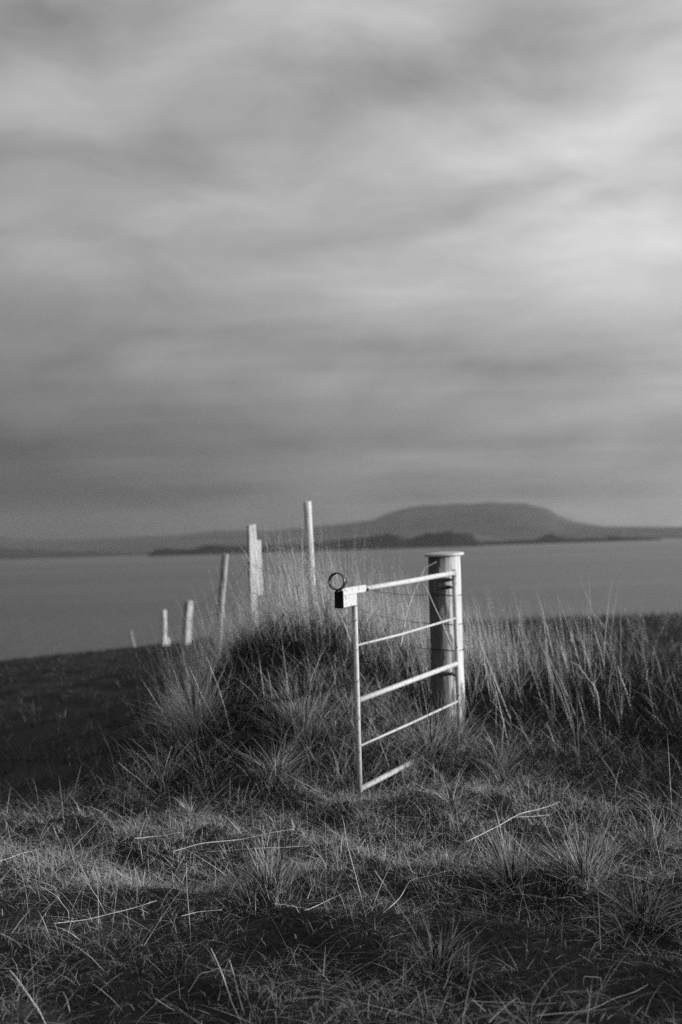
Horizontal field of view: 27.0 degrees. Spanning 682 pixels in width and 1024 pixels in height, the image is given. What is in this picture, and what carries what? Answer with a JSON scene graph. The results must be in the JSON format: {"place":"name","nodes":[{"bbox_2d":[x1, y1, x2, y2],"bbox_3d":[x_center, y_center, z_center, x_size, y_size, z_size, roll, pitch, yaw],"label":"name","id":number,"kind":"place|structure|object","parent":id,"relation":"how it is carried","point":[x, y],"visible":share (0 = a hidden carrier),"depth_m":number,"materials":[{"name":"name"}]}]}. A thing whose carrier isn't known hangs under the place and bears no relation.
{"place":"outdoors","nodes":[
{"label":"outdoors","id":0,"kind":"place"},
{"bbox_2d":[0,545,246,559],"bbox_3d":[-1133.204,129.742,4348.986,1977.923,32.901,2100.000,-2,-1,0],"label":"shore","id":1,"kind":"structure","parent":0,"point":[10,554],"depth_m":3681.61,"materials":[{"name":"grey"}]},
{"bbox_2d":[148,530,483,556],"bbox_3d":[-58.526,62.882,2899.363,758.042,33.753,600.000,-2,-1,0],"label":"headland","id":2,"kind":"structure","parent":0,"point":[431,540],"depth_m":2717.02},
{"bbox_2d":[0,619,681,1023],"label":"ground","id":3,"kind":"structure","parent":0,"point":[62,769],"depth_m":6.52,"materials":[{"name":"grey plant"}]},
{"bbox_2d":[9,970,45,1023],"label":"straw","id":4,"kind":"object","parent":3,"relation":"on","point":[29,997],"visible":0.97,"depth_m":4.36,"materials":[{"name":"grey plant"}]},
{"bbox_2d":[31,765,102,814],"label":"grass tussock","id":5,"kind":"object","parent":3,"relation":"on","point":[61,802],"depth_m":8.30,"materials":[{"name":"grey plant"}]},
{"bbox_2d":[52,901,153,923],"bbox_3d":[-0.829,1.628,5.908,0.243,0.085,0.864,-2,-1,27],"label":"straw","id":6,"kind":"object","parent":3,"relation":"on","point":[100,916],"visible":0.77,"depth_m":5.68,"materials":[{"name":"grey plant"}]},
{"bbox_2d":[129,630,135,647],"bbox_3d":[-5.392,3.412,36.938,0.196,0.718,0.082,-2,-1,0],"label":"fence post","id":7,"kind":"object","parent":3,"relation":"on","point":[132,638],"visible":0.63,"depth_m":36.91,"materials":[{"name":"grey wood"}]},
{"bbox_2d":[161,610,169,646],"bbox_3d":[-3.961,2.716,31.889,0.187,1.030,0.227,-1,-1,-25],"label":"fence post","id":8,"kind":"object","parent":3,"relation":"on","point":[164,636],"visible":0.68,"depth_m":31.90,"materials":[{"name":"wood"}]},
{"bbox_2d":[104,637,257,761],"bbox_3d":[-0.983,1.148,9.013,1.117,0.983,1.161,-2,-1,0],"label":"grass tussock","id":9,"kind":"object","parent":3,"relation":"on","point":[192,722],"depth_m":8.96,"materials":[{"name":"grey plant"}]},
{"bbox_2d":[153,791,220,832],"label":"grass tussock","id":10,"kind":"object","parent":3,"relation":"on","point":[188,811],"depth_m":7.43,"materials":[{"name":"grey plant"}]},
{"bbox_2d":[181,600,192,644],"bbox_3d":[-3.244,2.440,29.955,0.298,1.170,0.142,-2,-1,0],"label":"fence post","id":11,"kind":"object","parent":3,"relation":"on","point":[188,611],"visible":0.77,"depth_m":29.93,"materials":[{"name":"grey wood"}]},
{"bbox_2d":[186,862,190,946],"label":"straw","id":12,"kind":"object","parent":3,"relation":"on","point":[187,898],"visible":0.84,"depth_m":5.57,"materials":[{"name":"grey plant"}]},
{"bbox_2d":[189,666,222,731],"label":"straw","id":13,"kind":"object","parent":3,"relation":"on","point":[203,698],"visible":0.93,"depth_m":8.93,"materials":[{"name":"grey plant"}]},
{"bbox_2d":[188,968,231,991],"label":"straw","id":14,"kind":"object","parent":3,"relation":"on","point":[202,973],"visible":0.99,"depth_m":4.82,"materials":[{"name":"grey plant"}]},
{"bbox_2d":[206,657,231,737],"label":"straw","id":15,"kind":"object","parent":3,"relation":"on","point":[222,700],"visible":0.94,"depth_m":8.84,"materials":[{"name":"grey plant"}]},
{"bbox_2d":[214,553,228,672],"bbox_3d":[-1.226,1.253,14.468,0.214,1.677,0.088,-2,-1,0],"label":"fence post","id":16,"kind":"object","parent":3,"relation":"on","point":[224,562],"visible":0.43,"depth_m":14.45,"materials":[{"name":"grey wood"}]},
{"bbox_2d":[211,949,241,1022],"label":"straw","id":17,"kind":"object","parent":3,"relation":"on","point":[226,985],"visible":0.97,"depth_m":4.56,"materials":[{"name":"grey plant"}]},
{"bbox_2d":[172,829,292,851],"bbox_3d":[-0.517,1.563,6.782,0.622,0.036,0.038,-1,-1,-26],"label":"straw","id":18,"kind":"object","parent":3,"relation":"on","point":[228,840],"visible":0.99,"depth_m":6.75,"materials":[{"name":"grey plant"}]},
{"bbox_2d":[229,959,244,1014],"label":"straw","id":19,"kind":"object","parent":3,"relation":"on","point":[236,987],"visible":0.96,"depth_m":4.61,"materials":[{"name":"grey plant"}]},
{"bbox_2d":[209,846,299,851],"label":"straw","id":20,"kind":"object","parent":3,"relation":"on","point":[250,848],"visible":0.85,"depth_m":6.65,"materials":[{"name":"grey plant"}]},
{"bbox_2d":[247,524,262,633],"bbox_3d":[-0.750,0.936,12.594,0.136,1.665,0.053,-1,-1,-26],"label":"fence post","id":21,"kind":"object","parent":3,"relation":"on","point":[251,547],"visible":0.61,"depth_m":12.58,"materials":[{"name":"grey wood"}]},
{"bbox_2d":[219,832,320,922],"bbox_3d":[-0.333,1.481,5.963,0.565,0.385,0.533,-3,-2,44],"label":"grass tussock","id":22,"kind":"object","parent":3,"relation":"on","point":[261,880],"depth_m":5.91,"materials":[{"name":"grey plant"}]},
{"bbox_2d":[232,725,337,795],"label":"grass tussock","id":23,"kind":"object","parent":3,"relation":"on","point":[274,766],"depth_m":7.88,"materials":[{"name":"grey plant"}]},
{"bbox_2d":[219,644,366,748],"bbox_3d":[-0.205,1.083,8.672,1.006,0.795,1.026,-3,-2,37],"label":"grass tussock","id":24,"kind":"object","parent":3,"relation":"on","point":[298,709],"depth_m":8.67,"materials":[{"name":"grey plant"}]},
{"bbox_2d":[303,501,316,617],"bbox_3d":[-0.228,0.652,10.991,0.084,1.482,0.066,-2,-1,0],"label":"fence post","id":25,"kind":"object","parent":3,"relation":"on","point":[308,518],"visible":0.4,"depth_m":10.97,"materials":[{"name":"grey wood"}]},
{"bbox_2d":[0,503,681,795],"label":"tall dry grass","id":26,"kind":"structure","parent":3,"relation":"on","point":[486,679],"depth_m":9.97,"materials":[{"name":"grey plant"}]},
{"bbox_2d":[0,607,681,841],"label":"field grass","id":27,"kind":"structure","parent":3,"relation":"on","point":[632,620],"depth_m":10.62,"materials":[{"name":"grey plant"}]},
{"bbox_2d":[342,817,366,921],"bbox_3d":[0.053,1.392,5.537,0.087,0.420,0.010,-2,-1,0],"label":"straw","id":28,"kind":"object","parent":3,"relation":"on","point":[354,872],"visible":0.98,"depth_m":5.54,"materials":[{"name":"grey plant"}]},
{"bbox_2d":[48,563,681,820],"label":"bank grass","id":29,"kind":"structure","parent":3,"relation":"on","point":[246,743],"depth_m":8.84,"materials":[{"name":"grey plant"}]},
{"bbox_2d":[374,870,420,946],"bbox_3d":[0.207,1.434,5.130,0.166,0.290,0.007,-2,-1,0],"label":"straw","id":30,"kind":"object","parent":3,"relation":"on","point":[399,908],"visible":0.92,"depth_m":5.13,"materials":[{"name":"grey plant"}]},
{"bbox_2d":[383,870,449,912],"bbox_3d":[0.274,1.565,5.863,0.099,0.021,0.732,-2,-1,25],"label":"straw","id":31,"kind":"object","parent":3,"relation":"on","point":[407,884],"visible":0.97,"depth_m":5.95,"materials":[{"name":"grey plant"}]},
{"bbox_2d":[400,562,435,646],"bbox_3d":[0.485,0.579,8.941,0.246,0.528,0.014,-2,-1,0],"label":"straw","id":32,"kind":"object","parent":3,"relation":"on","point":[409,605],"visible":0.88,"depth_m":8.94,"materials":[{"name":"grey plant"}]},
{"bbox_2d":[363,688,497,783],"bbox_3d":[0.460,1.259,8.362,0.982,0.746,0.869,-1,-2,-33],"label":"grass tussock","id":33,"kind":"object","parent":3,"relation":"on","point":[434,749],"depth_m":8.33,"materials":[{"name":"grey plant"}]},
{"bbox_2d":[424,585,451,644],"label":"straw","id":34,"kind":"object","parent":3,"relation":"on","point":[439,617],"visible":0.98,"depth_m":8.98,"materials":[{"name":"grey plant"}]},
{"bbox_2d":[424,551,465,728],"bbox_3d":[0.704,0.954,9.318,0.263,1.391,0.429,-2,-1,0],"label":"gate post","id":35,"kind":"object","parent":3,"relation":"on","point":[441,596],"visible":0.64,"depth_m":9.31,"materials":[{"name":"paint"}]},
{"bbox_2d":[132,562,404,634],"bbox_3d":[-2.408,1.760,23.178,0.927,2.052,28.190,-2,-1,-11],"label":"fence wire","id":36,"kind":"object","parent":35,"relation":"attached to","point":[284,571],"visible":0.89,"depth_m":11.53,"materials":[{"name":"grey metal"}]},
{"bbox_2d":[133,623,426,648],"bbox_3d":[-2.434,2.037,23.163,0.898,1.850,28.182,-2,-1,-11],"label":"fence wire","id":37,"kind":"object","parent":35,"relation":"attached to","point":[338,626],"visible":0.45,"depth_m":9.96,"materials":[{"name":"grey metal"}]},
{"bbox_2d":[147,590,428,633],"bbox_3d":[-2.420,1.901,23.171,0.907,1.945,28.186,-2,-1,-11],"label":"fence wire","id":38,"kind":"object","parent":35,"relation":"attached to","point":[288,594],"visible":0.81,"depth_m":12.15,"materials":[{"name":"grey metal"}]},
{"bbox_2d":[328,569,460,791],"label":"field gate","id":39,"kind":"structure","parent":35,"relation":"attached to","point":[344,596],"depth_m":7.84,"materials":[{"name":"white metal"}]},
{"bbox_2d":[409,762,493,822],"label":"grass tussock","id":40,"kind":"object","parent":3,"relation":"on","point":[455,806],"depth_m":7.24,"materials":[{"name":"grey plant"}]},
{"bbox_2d":[400,687,508,768],"bbox_3d":[0.676,1.348,8.824,0.899,0.659,0.981,-2,-1,0],"label":"grass tussock","id":41,"kind":"object","parent":3,"relation":"on","point":[460,734],"depth_m":8.76,"materials":[{"name":"grey plant"}]},
{"bbox_2d":[366,885,550,993],"bbox_3d":[0.384,1.451,4.848,0.666,0.386,0.565,-2,-1,0],"label":"grass tussock","id":42,"kind":"object","parent":3,"relation":"on","point":[440,956],"depth_m":4.84,"materials":[{"name":"grey plant"}]},
{"bbox_2d":[488,999,515,1022],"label":"straw","id":43,"kind":"object","parent":3,"relation":"on","point":[500,1011],"visible":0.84,"depth_m":4.34,"materials":[{"name":"grey plant"}]},
{"bbox_2d":[433,808,583,904],"bbox_3d":[0.697,1.451,5.996,0.715,0.444,0.742,-2,-1,0],"label":"grass tussock","id":44,"kind":"object","parent":3,"relation":"on","point":[510,869],"depth_m":6.04,"materials":[{"name":"grey plant"}]},
{"bbox_2d":[466,798,567,841],"bbox_3d":[1.050,1.538,7.375,0.164,0.102,1.581,-3,-1,30],"label":"straw","id":45,"kind":"object","parent":44,"relation":"on","point":[506,821],"visible":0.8,"depth_m":6.90,"materials":[{"name":"grey plant"}]},
{"bbox_2d":[472,1001,553,1003],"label":"straw","id":46,"kind":"object","parent":3,"relation":"on","point":[508,1002],"visible":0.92,"depth_m":4.40,"materials":[{"name":"grey plant"}]},
{"bbox_2d":[457,719,577,784],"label":"grass tussock","id":47,"kind":"object","parent":3,"relation":"on","point":[509,765],"depth_m":8.36,"materials":[{"name":"grey plant"}]},
{"bbox_2d":[483,772,673,895],"bbox_3d":[1.044,1.361,5.943,0.802,0.540,0.848,-3,-2,42],"label":"grass tussock","id":48,"kind":"object","parent":3,"relation":"on","point":[583,866],"depth_m":5.93,"materials":[{"name":"grey plant"}]},
{"bbox_2d":[571,662,602,730],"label":"straw","id":49,"kind":"object","parent":3,"relation":"on","point":[596,691],"visible":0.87,"depth_m":9.40,"materials":[{"name":"grey plant"}]},
{"bbox_2d":[535,984,647,1016],"bbox_3d":[0.801,1.506,4.359,0.517,0.063,0.112,-1,-2,-44],"label":"straw","id":50,"kind":"object","parent":3,"relation":"on","point":[586,1010],"visible":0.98,"depth_m":4.22,"materials":[{"name":"grey plant"}]},
{"bbox_2d":[562,850,681,955],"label":"grass tussock","id":51,"kind":"object","parent":3,"relation":"on","point":[633,918],"depth_m":5.34,"materials":[{"name":"grey plant"}]},
{"bbox_2d":[618,668,632,711],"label":"straw","id":52,"kind":"object","parent":3,"relation":"on","point":[625,688],"visible":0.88,"depth_m":9.63,"materials":[{"name":"grey plant"}]},
{"bbox_2d":[600,786,681,865],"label":"grass tussock","id":53,"kind":"object","parent":3,"relation":"on","point":[645,845],"depth_m":6.61,"materials":[{"name":"grey plant"}]},
{"bbox_2d":[0,538,681,660],"bbox_3d":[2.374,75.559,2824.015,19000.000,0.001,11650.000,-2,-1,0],"label":"sea","id":54,"kind":"structure","parent":0,"point":[51,606],"depth_m":406.70,"materials":[{"name":"grey liquid"}]},
{"bbox_2d":[0,502,681,552],"bbox_3d":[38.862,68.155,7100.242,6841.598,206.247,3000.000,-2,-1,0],"label":"mountain","id":55,"kind":"structure","parent":0,"point":[493,519],"depth_m":6334.94,"materials":[{"name":"grey"}]},
{"bbox_2d":[0,0,681,539],"label":"sky","id":56,"kind":"structure","parent":0,"point":[368,259],"materials":[{"name":"grey"}]},
{"bbox_2d":[457,533,473,537],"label":"headland","id":57,"kind":"structure","parent":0,"point":[468,534],"depth_m":3868.55,"materials":[{"name":"grey"}]},
{"bbox_2d":[405,532,681,542],"bbox_3d":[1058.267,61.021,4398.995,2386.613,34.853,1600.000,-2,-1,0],"label":"shore","id":58,"kind":"structure","parent":0,"point":[481,539],"depth_m":3935.59,"materials":[{"name":"grey"}]},
{"bbox_2d":[535,534,568,539],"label":"headland","id":59,"kind":"structure","parent":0,"point":[549,536],"depth_m":3254.99,"materials":[{"name":"grey"}]},
{"bbox_2d":[482,538,660,544],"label":"headland","id":60,"kind":"structure","parent":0,"point":[540,541],"depth_m":2936.34,"materials":[{"name":"grey"}]}
]}

